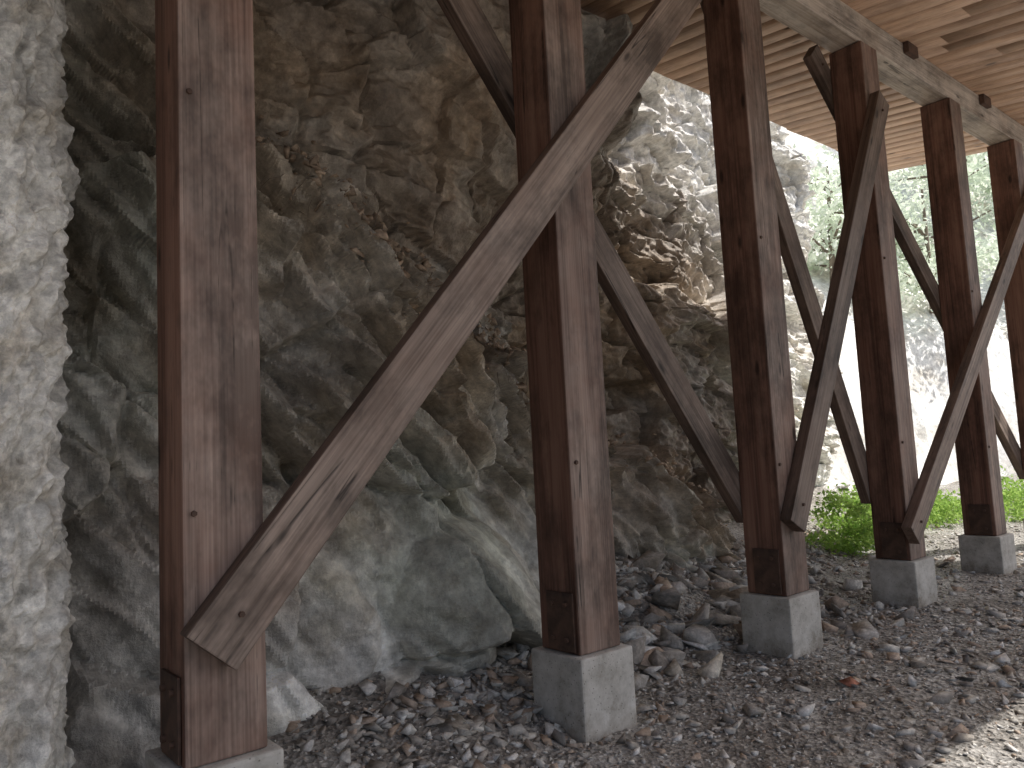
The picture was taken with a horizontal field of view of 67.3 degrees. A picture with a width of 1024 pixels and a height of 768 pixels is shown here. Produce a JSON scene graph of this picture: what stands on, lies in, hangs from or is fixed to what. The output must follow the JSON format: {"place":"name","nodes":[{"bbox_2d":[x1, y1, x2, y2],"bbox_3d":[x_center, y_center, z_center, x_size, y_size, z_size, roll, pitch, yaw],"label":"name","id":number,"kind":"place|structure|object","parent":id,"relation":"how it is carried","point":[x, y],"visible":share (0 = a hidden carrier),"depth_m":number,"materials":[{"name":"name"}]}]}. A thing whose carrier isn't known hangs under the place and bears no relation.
{"place":"outdoors","nodes":[
{"label":"outdoors","id":0,"kind":"place"},
{"bbox_2d":[57,0,850,767],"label":"rock cliff","id":1,"kind":"structure","parent":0,"point":[425,560],"depth_m":4.81,"materials":[{"name":"grey stone"}]},
{"bbox_2d":[256,134,725,477],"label":"dry twigs","id":2,"kind":"object","parent":1,"relation":"on","point":[520,301],"visible":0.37,"depth_m":5.89,"materials":[{"name":"brown plant"}]},
{"bbox_2d":[255,114,730,531],"bbox_3d":[0.070,-0.250,6.975,1.807,3.711,5.979,-7,-7,38],"label":"ledge debris","id":3,"kind":"object","parent":1,"relation":"on","point":[382,234],"visible":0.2,"depth_m":5.10,"materials":[{"name":"stone"}]},
{"bbox_2d":[267,475,1023,767],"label":"gravel ground","id":4,"kind":"structure","parent":0,"point":[995,751],"depth_m":4.14,"materials":[{"name":"grey gravel"}]},
{"bbox_2d":[0,0,80,767],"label":"rough rock pillar","id":5,"kind":"structure","parent":4,"relation":"on","point":[40,179],"depth_m":2.67,"materials":[{"name":"grey stone"}]},
{"bbox_2d":[145,738,283,767],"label":"concrete footing","id":6,"kind":"object","parent":4,"relation":"on","point":[270,754],"visible":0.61,"depth_m":2.82,"materials":[{"name":"grey concrete"}]},
{"bbox_2d":[155,0,266,767],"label":"timber post","id":7,"kind":"object","parent":6,"relation":"on","point":[213,709],"visible":1,"depth_m":2.92,"materials":[{"name":"wood"}]},
{"bbox_2d":[531,643,636,742],"bbox_3d":[0.395,1.838,4.106,0.390,0.850,0.390,2,-7,-40],"label":"concrete footing","id":8,"kind":"object","parent":4,"relation":"on","point":[588,698],"visible":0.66,"depth_m":3.98,"materials":[{"name":"grey concrete"}]},
{"bbox_2d":[509,0,619,655],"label":"timber post","id":9,"kind":"object","parent":8,"relation":"on","point":[576,562],"visible":0.91,"depth_m":4.18,"materials":[{"name":"wood"}]},
{"bbox_2d":[180,0,701,669],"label":"diagonal brace","id":10,"kind":"object","parent":9,"relation":"attached to","point":[238,608],"visible":1,"depth_m":3.35,"materials":[{"name":"wood"}]},
{"bbox_2d":[759,0,1023,155],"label":"roof beam","id":11,"kind":"structure","parent":9,"relation":"on","point":[832,26],"depth_m":7.43,"materials":[{"name":"brown wood"}]},
{"bbox_2d":[580,0,1023,171],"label":"plank roof","id":12,"kind":"structure","parent":11,"relation":"on","point":[976,47],"depth_m":7.84,"materials":[{"name":"brown wood"}]},
{"bbox_2d":[903,41,918,59],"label":"block","id":13,"kind":"structure","parent":11,"relation":"attached to","point":[910,49],"depth_m":7.49,"materials":[{"name":"wood"}]},
{"bbox_2d":[979,94,991,108],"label":"block","id":14,"kind":"structure","parent":11,"relation":"attached to","point":[985,100],"depth_m":8.73,"materials":[{"name":"wood"}]},
{"bbox_2d":[383,535,1023,767],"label":"fallen rocks","id":15,"kind":"object","parent":4,"relation":"on","point":[668,657],"visible":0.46,"depth_m":5.59,"materials":[{"name":"stone"}]},
{"bbox_2d":[740,590,823,658],"bbox_3d":[1.893,1.879,5.354,0.390,0.850,0.390,2,-7,-40],"label":"concrete footing","id":16,"kind":"object","parent":4,"relation":"on","point":[781,626],"visible":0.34,"depth_m":5.23,"materials":[{"name":"grey concrete"}]},
{"bbox_2d":[703,0,808,596],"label":"timber post","id":17,"kind":"object","parent":16,"relation":"on","point":[775,553],"visible":1,"depth_m":5.48,"materials":[{"name":"wood"}]},
{"bbox_2d":[437,0,742,522],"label":"diagonal brace","id":18,"kind":"object","parent":17,"relation":"attached to","point":[478,39],"visible":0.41,"depth_m":4.96,"materials":[{"name":"wood"}]},
{"bbox_2d":[805,484,874,556],"bbox_3d":[4.048,1.706,9.458,1.268,0.967,1.131,-5,-6,25],"label":"green shrub","id":19,"kind":"object","parent":4,"relation":"on","point":[864,531],"visible":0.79,"depth_m":9.33,"materials":[{"name":"green plant"}]},
{"bbox_2d":[810,483,872,543],"bbox_3d":[4.553,1.766,10.205,1.293,0.931,1.366,2,-7,-40],"label":"green shrub","id":20,"kind":"object","parent":4,"relation":"on","point":[827,525],"visible":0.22,"depth_m":10.18,"materials":[{"name":"green plant"}]},
{"bbox_2d":[838,481,940,529],"bbox_3d":[5.299,1.724,11.109,1.510,1.140,1.671,-2,-5,-11],"label":"green shrub","id":21,"kind":"object","parent":4,"relation":"on","point":[855,489],"visible":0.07,"depth_m":10.83,"materials":[{"name":"green plant"}]},
{"bbox_2d":[869,556,937,607],"bbox_3d":[3.376,1.920,6.589,0.390,0.850,0.390,2,-7,-40],"label":"concrete footing","id":22,"kind":"object","parent":4,"relation":"on","point":[904,583],"visible":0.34,"depth_m":6.47,"materials":[{"name":"grey concrete"}]},
{"bbox_2d":[829,41,925,560],"bbox_3d":[3.231,-0.775,6.828,0.331,4.566,0.313,2,-7,-40],"label":"timber post","id":23,"kind":"object","parent":22,"relation":"on","point":[892,467],"visible":0.93,"depth_m":6.71,"materials":[{"name":"wood"}]},
{"bbox_2d":[700,0,870,503],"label":"diagonal brace","id":24,"kind":"object","parent":23,"relation":"attached to","point":[800,280],"visible":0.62,"depth_m":6.43,"materials":[{"name":"wood"}]},
{"bbox_2d":[780,90,888,531],"bbox_3d":[2.602,-0.787,6.043,0.200,4.102,0.099,36,-27,-31],"label":"diagonal brace","id":25,"kind":"object","parent":23,"relation":"attached to","point":[803,471],"visible":1,"depth_m":5.83,"materials":[{"name":"wood"}]},
{"bbox_2d":[928,489,962,529],"bbox_3d":[6.259,1.860,11.645,1.485,0.810,1.608,-2,-5,-8],"label":"green shrub","id":26,"kind":"object","parent":4,"relation":"on","point":[947,505],"visible":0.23,"depth_m":11.16,"materials":[{"name":"green plant"}]},
{"bbox_2d":[933,484,1023,521],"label":"green shrub","id":27,"kind":"object","parent":4,"relation":"on","point":[1014,513],"visible":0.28,"depth_m":11.47,"materials":[{"name":"green plant"}]},
{"bbox_2d":[958,533,1016,573],"bbox_3d":[4.873,1.961,7.837,0.390,0.850,0.390,2,-7,-40],"label":"concrete footing","id":28,"kind":"object","parent":4,"relation":"on","point":[988,554],"visible":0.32,"depth_m":7.72,"materials":[{"name":"grey concrete"}]},
{"bbox_2d":[920,97,1006,535],"bbox_3d":[4.729,-0.734,8.076,0.331,4.566,0.313,2,-7,-40],"label":"timber post","id":29,"kind":"object","parent":28,"relation":"on","point":[980,483],"visible":1,"depth_m":8.00,"materials":[{"name":"wood"}]},
{"bbox_2d":[901,193,1023,543],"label":"diagonal brace","id":30,"kind":"object","parent":29,"relation":"attached to","point":[917,515],"visible":1,"depth_m":7.29,"materials":[{"name":"wood"}]},
{"bbox_2d":[1000,465,1023,501],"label":"green shrub","id":31,"kind":"object","parent":4,"relation":"on","point":[1005,480],"visible":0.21,"depth_m":13.07,"materials":[{"name":"green plant"}]},
{"bbox_2d":[1002,479,1023,509],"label":"green shrub","id":32,"kind":"object","parent":4,"relation":"on","point":[1014,492],"visible":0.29,"depth_m":12.21,"materials":[{"name":"green plant"}]},
{"bbox_3d":[6.363,2.002,9.078,0.390,0.850,0.390,2,-7,-40],"label":"concrete footing","id":33,"kind":"object","parent":4,"relation":"on","visible":0},
{"bbox_2d":[987,139,1023,474],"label":"timber post","id":34,"kind":"object","parent":33,"relation":"on","point":[1006,163],"visible":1,"depth_m":9.33,"materials":[{"name":"wood"}]},
{"bbox_2d":[803,44,1023,478],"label":"diagonal brace","id":35,"kind":"object","parent":34,"relation":"attached to","point":[817,65],"visible":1,"depth_m":7.89,"materials":[{"name":"wood"}]},
{"bbox_2d":[781,126,1019,492],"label":"hillside","id":36,"kind":"structure","parent":0,"point":[927,364],"depth_m":19.47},
{"bbox_2d":[793,134,910,280],"bbox_3d":[8.131,-4.576,20.941,5.243,4.149,4.494,2,-7,-40],"label":"leafy tree","id":37,"kind":"object","parent":36,"relation":"on","point":[820,187],"visible":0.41,"depth_m":20.41,"materials":[{"name":"green plant"}]},
{"bbox_2d":[828,172,998,313],"bbox_3d":[11.032,-3.851,20.687,5.175,4.110,4.542,-6,-6,28],"label":"leafy tree","id":38,"kind":"object","parent":36,"relation":"on","point":[912,285],"visible":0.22,"depth_m":20.31,"materials":[{"name":"green plant"}]},
{"bbox_2d":[889,152,993,251],"bbox_3d":[13.499,-6.389,23.628,4.967,5.336,5.153,2,-7,-40],"label":"leafy tree","id":39,"kind":"object","parent":36,"relation":"on","point":[975,167],"visible":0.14,"depth_m":23.24,"materials":[{"name":"green plant"}]},
{"bbox_2d":[896,152,989,185],"bbox_3d":[15.091,-8.738,27.048,5.131,5.163,5.589,-1,-6,-24],"label":"leafy tree","id":40,"kind":"object","parent":36,"relation":"on","point":[921,167],"visible":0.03,"depth_m":27.20,"materials":[{"name":"green plant"}]},
{"bbox_2d":[968,152,994,222],"bbox_3d":[17.558,-7.249,26.128,4.835,4.729,5.746,-3,-5,-1],"label":"leafy tree","id":41,"kind":"object","parent":36,"relation":"on","point":[987,190],"visible":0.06,"depth_m":26.42,"materials":[{"name":"green plant"}]},
{"bbox_2d":[972,186,995,257],"bbox_3d":[16.150,-4.718,23.089,5.380,4.397,4.930,2,-7,-40],"label":"leafy tree","id":42,"kind":"object","parent":36,"relation":"on","point":[993,225],"visible":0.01,"depth_m":24.61,"materials":[{"name":"green plant"}]}
]}

